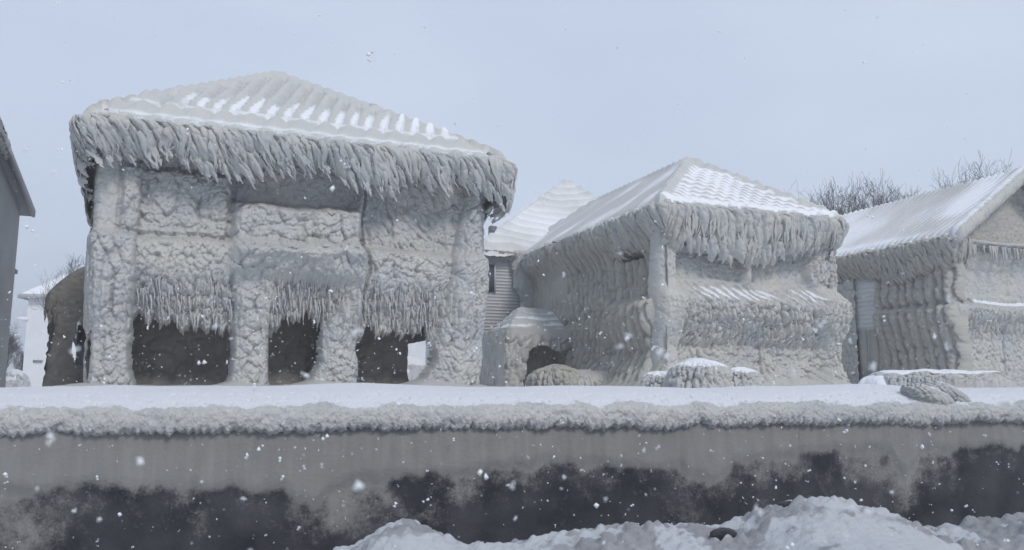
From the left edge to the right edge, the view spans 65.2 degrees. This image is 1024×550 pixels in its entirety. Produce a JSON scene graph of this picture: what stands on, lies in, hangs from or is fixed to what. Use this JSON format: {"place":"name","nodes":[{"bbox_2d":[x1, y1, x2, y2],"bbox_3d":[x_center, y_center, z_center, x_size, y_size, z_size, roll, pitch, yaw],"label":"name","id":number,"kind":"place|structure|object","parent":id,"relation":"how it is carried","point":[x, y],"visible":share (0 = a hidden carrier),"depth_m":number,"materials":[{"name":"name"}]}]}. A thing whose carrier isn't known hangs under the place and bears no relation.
{"place":"outdoors","nodes":[
{"label":"outdoors","id":0,"kind":"place"},
{"bbox_2d":[0,0,1023,549],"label":"falling snow","id":1,"kind":"structure","parent":0,"point":[628,336],"depth_m":3.79,"materials":[{"name":"white snow"}]},
{"bbox_2d":[0,0,1023,369],"label":"sky","id":2,"kind":"structure","parent":0,"point":[461,56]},
{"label":"ground","id":3,"kind":"structure","parent":0,"visible":0},
{"bbox_2d":[5,376,21,386],"bbox_3d":[-19.469,4.146,30.715,1.117,0.508,1.149,0,-8,0],"label":"snow covered bush","id":4,"kind":"object","parent":3,"relation":"on","point":[11,382],"visible":0.52,"depth_m":30.59,"materials":[{"name":"white snow"}]},
{"bbox_2d":[6,321,22,370],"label":"bare tree","id":5,"kind":"object","parent":3,"relation":"on","point":[13,343],"visible":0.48,"depth_m":45.98,"materials":[{"name":"brown plant"}]},
{"bbox_2d":[11,344,23,370],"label":"bare tree","id":6,"kind":"object","parent":3,"relation":"on","point":[20,359],"visible":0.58,"depth_m":59.63,"materials":[{"name":"brown plant"}]},
{"bbox_2d":[0,117,35,386],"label":"grey house","id":7,"kind":"structure","parent":3,"relation":"on","point":[16,203],"depth_m":29.15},
{"bbox_2d":[6,369,30,386],"bbox_3d":[-20.401,4.262,32.716,1.230,0.826,1.118,0,-8,0],"label":"snow covered bush","id":8,"kind":"object","parent":3,"relation":"on","point":[22,377],"visible":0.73,"depth_m":32.57,"materials":[{"name":"white snow"}]},
{"bbox_2d":[16,265,84,386],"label":"pale house","id":9,"kind":"structure","parent":3,"relation":"on","point":[35,325],"depth_m":53.01,"materials":[{"name":"white paint"}]},
{"bbox_2d":[30,254,84,346],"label":"bare tree","id":10,"kind":"object","parent":3,"relation":"on","point":[71,270],"visible":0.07,"depth_m":43.12,"materials":[{"name":"brown plant"}]},
{"bbox_2d":[42,70,517,386],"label":"iced house","id":11,"kind":"structure","parent":3,"relation":"on","point":[245,173],"depth_m":20.18,"materials":[{"name":"grey"}]},
{"bbox_2d":[118,148,233,240],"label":"window","id":12,"kind":"structure","parent":11,"relation":"in","point":[204,209],"depth_m":19.34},
{"bbox_2d":[364,175,485,256],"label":"window","id":13,"kind":"structure","parent":11,"relation":"in","point":[431,232],"depth_m":21.72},
{"bbox_2d":[407,356,426,380],"bbox_3d":[-4.619,4.362,35.785,2.409,1.471,1.825,6,-10,-35],"label":"snow covered mound","id":14,"kind":"object","parent":3,"relation":"on","point":[413,365],"visible":0.33,"depth_m":35.26,"materials":[{"name":"white snow"}]},
{"bbox_2d":[408,341,425,361],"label":"white house","id":15,"kind":"structure","parent":3,"relation":"on","point":[417,349],"depth_m":61.13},
{"bbox_2d":[525,364,578,385],"bbox_3d":[1.594,3.658,28.740,2.075,0.934,1.960,3,-8,-21],"label":"iced shrub","id":16,"kind":"object","parent":3,"relation":"on","point":[557,374],"visible":0.86,"depth_m":28.04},
{"bbox_2d":[572,369,607,385],"bbox_3d":[2.671,3.799,29.061,2.476,0.742,2.008,3,-9,-24],"label":"iced shrub","id":17,"kind":"object","parent":3,"relation":"on","point":[586,377],"visible":0.52,"depth_m":28.30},
{"bbox_2d":[425,156,852,386],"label":"iced house","id":18,"kind":"structure","parent":3,"relation":"on","point":[567,222],"depth_m":28.73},
{"bbox_2d":[675,241,743,282],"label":"window","id":19,"kind":"structure","parent":18,"relation":"in","point":[693,266],"depth_m":27.85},
{"bbox_2d":[751,251,809,284],"bbox_3d":[9.589,-0.319,28.855,2.581,1.400,0.478,3,-9,-23],"label":"window","id":20,"kind":"structure","parent":18,"relation":"in","point":[789,271],"depth_m":29.12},
{"bbox_2d":[640,371,666,386],"bbox_3d":[3.684,2.635,19.834,1.075,0.518,0.963,0,-8,0],"label":"iced shrub","id":21,"kind":"object","parent":3,"relation":"on","point":[653,379],"visible":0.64,"depth_m":19.57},
{"bbox_2d":[663,358,733,387],"bbox_3d":[4.548,2.424,19.428,1.727,0.825,1.450,3,-9,-22],"label":"iced shrub","id":22,"kind":"object","parent":3,"relation":"on","point":[697,372],"visible":0.89,"depth_m":18.91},
{"bbox_2d":[731,367,764,385],"bbox_3d":[5.687,2.584,19.817,1.134,0.614,1.037,0,-8,0],"label":"iced shrub","id":23,"kind":"object","parent":3,"relation":"on","point":[743,376],"visible":0.64,"depth_m":19.47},
{"bbox_2d":[796,179,846,214],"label":"bare tree","id":24,"kind":"object","parent":3,"relation":"on","point":[826,200],"visible":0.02,"depth_m":55.27,"materials":[{"name":"brown plant"}]},
{"bbox_2d":[809,177,867,213],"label":"bare tree","id":25,"kind":"object","parent":3,"relation":"on","point":[834,203],"visible":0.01,"depth_m":57.46,"materials":[{"name":"brown plant"}]},
{"bbox_2d":[830,176,886,214],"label":"bare tree","id":26,"kind":"object","parent":3,"relation":"on","point":[862,196],"visible":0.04,"depth_m":56.60,"materials":[{"name":"brown plant"}]},
{"bbox_2d":[830,168,900,213],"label":"bare tree","id":27,"kind":"object","parent":3,"relation":"on","point":[878,199],"visible":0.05,"depth_m":55.92,"materials":[{"name":"brown plant"}]},
{"bbox_2d":[858,375,889,384],"bbox_3d":[9.528,2.813,20.814,0.706,0.433,1.024,3,-9,-23],"label":"snow mound","id":28,"kind":"object","parent":3,"relation":"on","point":[874,379],"visible":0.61,"depth_m":20.62,"materials":[{"name":"white snow"}]},
{"bbox_2d":[853,185,921,211],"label":"bare tree","id":29,"kind":"object","parent":3,"relation":"on","point":[893,196],"depth_m":60.74,"materials":[{"name":"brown plant"}]},
{"bbox_2d":[857,177,966,207],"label":"bare tree","id":30,"kind":"object","parent":3,"relation":"on","point":[905,191],"visible":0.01,"depth_m":57.48,"materials":[{"name":"brown plant"}]},
{"bbox_2d":[835,165,1023,386],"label":"iced house","id":31,"kind":"structure","parent":3,"relation":"on","point":[930,257],"depth_m":33.81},
{"bbox_2d":[964,265,1008,297],"bbox_3d":[19.729,0.284,33.435,2.817,1.260,0.219,3,-8,-21],"label":"window","id":32,"kind":"structure","parent":31,"relation":"in","point":[993,281],"depth_m":33.55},
{"bbox_2d":[868,369,1012,387],"bbox_3d":[11.395,2.797,21.299,4.272,0.598,1.366,3,-8,-21],"label":"iced hedge","id":33,"kind":"object","parent":3,"relation":"on","point":[965,379],"visible":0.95,"depth_m":20.78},
{"bbox_2d":[932,148,1011,189],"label":"bare tree","id":34,"kind":"object","parent":3,"relation":"on","point":[955,176],"visible":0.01,"depth_m":62.36,"materials":[{"name":"brown plant"}]},
{"bbox_2d":[940,152,1012,187],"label":"bare tree","id":35,"kind":"object","parent":3,"relation":"on","point":[981,173],"visible":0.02,"depth_m":57.53,"materials":[{"name":"brown plant"}]},
{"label":"beach","id":36,"kind":"structure","parent":0,"visible":0},
{"bbox_2d":[0,383,1023,549],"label":"seawall","id":37,"kind":"object","parent":36,"relation":"on","point":[891,425],"visible":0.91,"depth_m":6.76,"materials":[{"name":"concrete"}]},
{"bbox_2d":[900,383,956,404],"bbox_3d":[4.177,1.240,8.009,0.586,0.324,0.374,0,-8,0],"label":"ice lump","id":38,"kind":"object","parent":37,"relation":"on","point":[921,392],"visible":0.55,"depth_m":7.88,"materials":[{"name":"white ice"}]},
{"bbox_2d":[920,380,971,401],"bbox_3d":[4.426,1.233,8.180,0.535,0.313,0.380,3,-8,-22],"label":"ice lump","id":39,"kind":"object","parent":37,"relation":"on","point":[955,394],"visible":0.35,"depth_m":8.03,"materials":[{"name":"white ice"}]},
{"bbox_2d":[333,495,1023,549],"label":"snow bank","id":40,"kind":"structure","parent":36,"relation":"on","point":[808,521],"depth_m":4.89,"materials":[{"name":"white snow"}]},
{"bbox_2d":[709,527,736,540],"bbox_3d":[1.325,1.628,4.981,0.152,0.099,0.236,-7,-11,42],"label":"rock","id":41,"kind":"object","parent":40,"relation":"on","point":[720,533],"visible":0.52,"depth_m":4.94,"materials":[{"name":"stone"}]},
{"bbox_2d":[777,501,791,507],"bbox_3d":[1.771,1.488,5.156,0.120,0.067,0.101,2,-8,-16],"label":"rock","id":42,"kind":"object","parent":40,"relation":"on","point":[784,504],"visible":0.44,"depth_m":5.13,"materials":[{"name":"stone"}]}
]}

